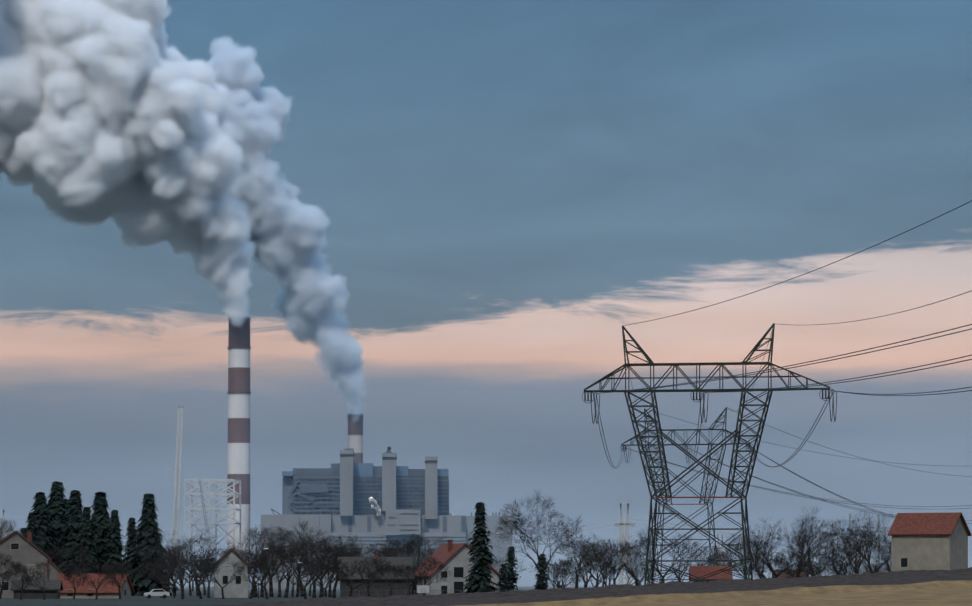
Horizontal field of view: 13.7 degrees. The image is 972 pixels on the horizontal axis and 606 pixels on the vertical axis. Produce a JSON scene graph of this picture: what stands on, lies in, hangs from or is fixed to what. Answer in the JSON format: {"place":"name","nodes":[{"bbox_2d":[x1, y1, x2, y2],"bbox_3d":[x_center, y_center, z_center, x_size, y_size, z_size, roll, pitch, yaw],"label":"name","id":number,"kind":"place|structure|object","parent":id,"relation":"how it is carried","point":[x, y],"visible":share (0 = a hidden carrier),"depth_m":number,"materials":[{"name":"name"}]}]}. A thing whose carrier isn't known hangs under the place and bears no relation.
{"place":"outdoors","nodes":[
{"label":"outdoors","id":0,"kind":"place"},
{"bbox_2d":[0,531,51,597],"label":"grey house","id":1,"kind":"structure","parent":0,"point":[22,549],"depth_m":679.88,"materials":[{"name":"grey paint"}]},
{"bbox_2d":[57,571,134,597],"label":"house roof","id":2,"kind":"structure","parent":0,"point":[86,591],"depth_m":658.53,"materials":[{"name":"tile"}]},
{"bbox_2d":[211,549,249,597],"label":"white house","id":3,"kind":"structure","parent":0,"point":[240,590],"depth_m":699.79,"materials":[{"name":"white paint"}]},
{"bbox_2d":[337,540,501,597],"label":"houses","id":4,"kind":"structure","parent":0,"point":[452,556],"depth_m":641.57,"materials":[{"name":"white paint"}]},
{"bbox_2d":[0,567,971,605],"bbox_3d":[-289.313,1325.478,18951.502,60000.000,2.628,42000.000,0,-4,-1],"label":"ground","id":5,"kind":"structure","parent":0,"point":[924,587],"depth_m":89.91,"materials":[{"name":"brown plant"}]},
{"bbox_2d":[0,510,13,538],"bbox_3d":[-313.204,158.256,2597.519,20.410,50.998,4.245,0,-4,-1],"label":"bare tree","id":6,"kind":"object","parent":5,"relation":"on","point":[3,515],"depth_m":2598.44,"materials":[{"name":"plant"}]},
{"bbox_2d":[10,580,62,598],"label":"shed","id":7,"kind":"structure","parent":5,"relation":"on","point":[53,589],"depth_m":639.02,"materials":[{"name":"grey tile"}]},
{"bbox_2d":[47,559,61,579],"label":"house","id":8,"kind":"structure","parent":5,"relation":"on","point":[54,572],"depth_m":678.28,"materials":[{"name":"white paint"}]},
{"bbox_2d":[144,589,169,597],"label":"white car","id":9,"kind":"object","parent":5,"relation":"on","point":[159,592],"visible":1,"depth_m":658.73,"materials":[{"name":"paint"}]},
{"bbox_2d":[167,406,240,587],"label":"scaffold structure","id":10,"kind":"object","parent":5,"relation":"on","point":[178,473],"depth_m":4199.72,"materials":[{"name":"grey metal"}]},
{"bbox_2d":[227,316,250,587],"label":"tall chimney","id":11,"kind":"object","parent":5,"relation":"on","point":[237,346],"depth_m":4353.76,"materials":[{"name":"concrete"}]},
{"bbox_2d":[20,481,551,595],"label":"conifers","id":12,"kind":"object","parent":5,"relation":"on","point":[101,541],"visible":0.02,"depth_m":833.91,"materials":[{"name":"green plant"}]},
{"bbox_2d":[347,414,363,462],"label":"chimney","id":13,"kind":"object","parent":5,"relation":"on","point":[355,427],"depth_m":4617.48,"materials":[{"name":"white concrete"}]},
{"bbox_2d":[260,447,511,587],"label":"power plant","id":14,"kind":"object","parent":5,"relation":"on","point":[451,521],"depth_m":4302.23,"materials":[{"name":"concrete"}]},
{"bbox_2d":[369,497,380,515],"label":"steam plume","id":15,"kind":"object","parent":14,"relation":"attached to","point":[377,508],"depth_m":4291.40,"materials":[{"name":"white"}]},
{"bbox_2d":[0,490,892,599],"bbox_3d":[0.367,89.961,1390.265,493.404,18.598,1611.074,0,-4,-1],"label":"bare trees","id":16,"kind":"object","parent":5,"relation":"on","point":[178,561],"visible":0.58,"depth_m":699.54,"materials":[{"name":"brown plant"}]},
{"bbox_2d":[258,533,635,598],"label":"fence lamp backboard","id":17,"kind":"object","parent":5,"relation":"on","point":[423,588],"visible":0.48,"depth_m":599.83,"materials":[{"name":"metal"}]},
{"bbox_2d":[10,514,888,575],"bbox_3d":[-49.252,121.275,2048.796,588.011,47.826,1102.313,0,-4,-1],"label":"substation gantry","id":18,"kind":"object","parent":5,"relation":"on","point":[758,532],"depth_m":1502.54,"materials":[{"name":"grey metal"}]},
{"bbox_2d":[614,503,634,584],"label":"pylon","id":19,"kind":"object","parent":5,"relation":"on","point":[627,524],"depth_m":2303.01,"materials":[{"name":"metal"}]},
{"bbox_2d":[620,408,754,581],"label":"pylon","id":20,"kind":"object","parent":5,"relation":"on","point":[684,444],"depth_m":1182.58,"materials":[{"name":"metal"}]},
{"bbox_2d":[582,323,836,584],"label":"pylon","id":21,"kind":"object","parent":5,"relation":"on","point":[650,363],"visible":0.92,"depth_m":659.16,"materials":[{"name":"metal"}]},
{"bbox_2d":[593,200,971,533],"bbox_3d":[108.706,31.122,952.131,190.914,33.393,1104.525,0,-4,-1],"label":"power lines","id":22,"kind":"object","parent":21,"relation":"hanging from","point":[824,403],"visible":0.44,"depth_m":606.36,"materials":[{"name":"metal"}]},
{"bbox_2d":[717,534,724,565],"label":"pylon","id":23,"kind":"object","parent":5,"relation":"on","point":[722,547],"depth_m":3405.72,"materials":[{"name":"metal"}]},
{"bbox_2d":[887,512,971,570],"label":"house","id":24,"kind":"structure","parent":5,"relation":"on","point":[929,541],"depth_m":600.46,"materials":[{"name":"beige paint"}]},
{"bbox_2d":[0,0,971,592],"label":"sky","id":25,"kind":"structure","parent":0,"point":[441,224],"materials":[{"name":"blue"}]},
{"bbox_2d":[689,564,732,581],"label":"house","id":26,"kind":"structure","parent":0,"point":[699,571],"depth_m":822.64,"materials":[{"name":"red tile"}]},
{"bbox_2d":[772,570,807,577],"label":"house","id":27,"kind":"structure","parent":0,"point":[803,573],"depth_m":902.64,"materials":[{"name":"red tile"}]}
]}

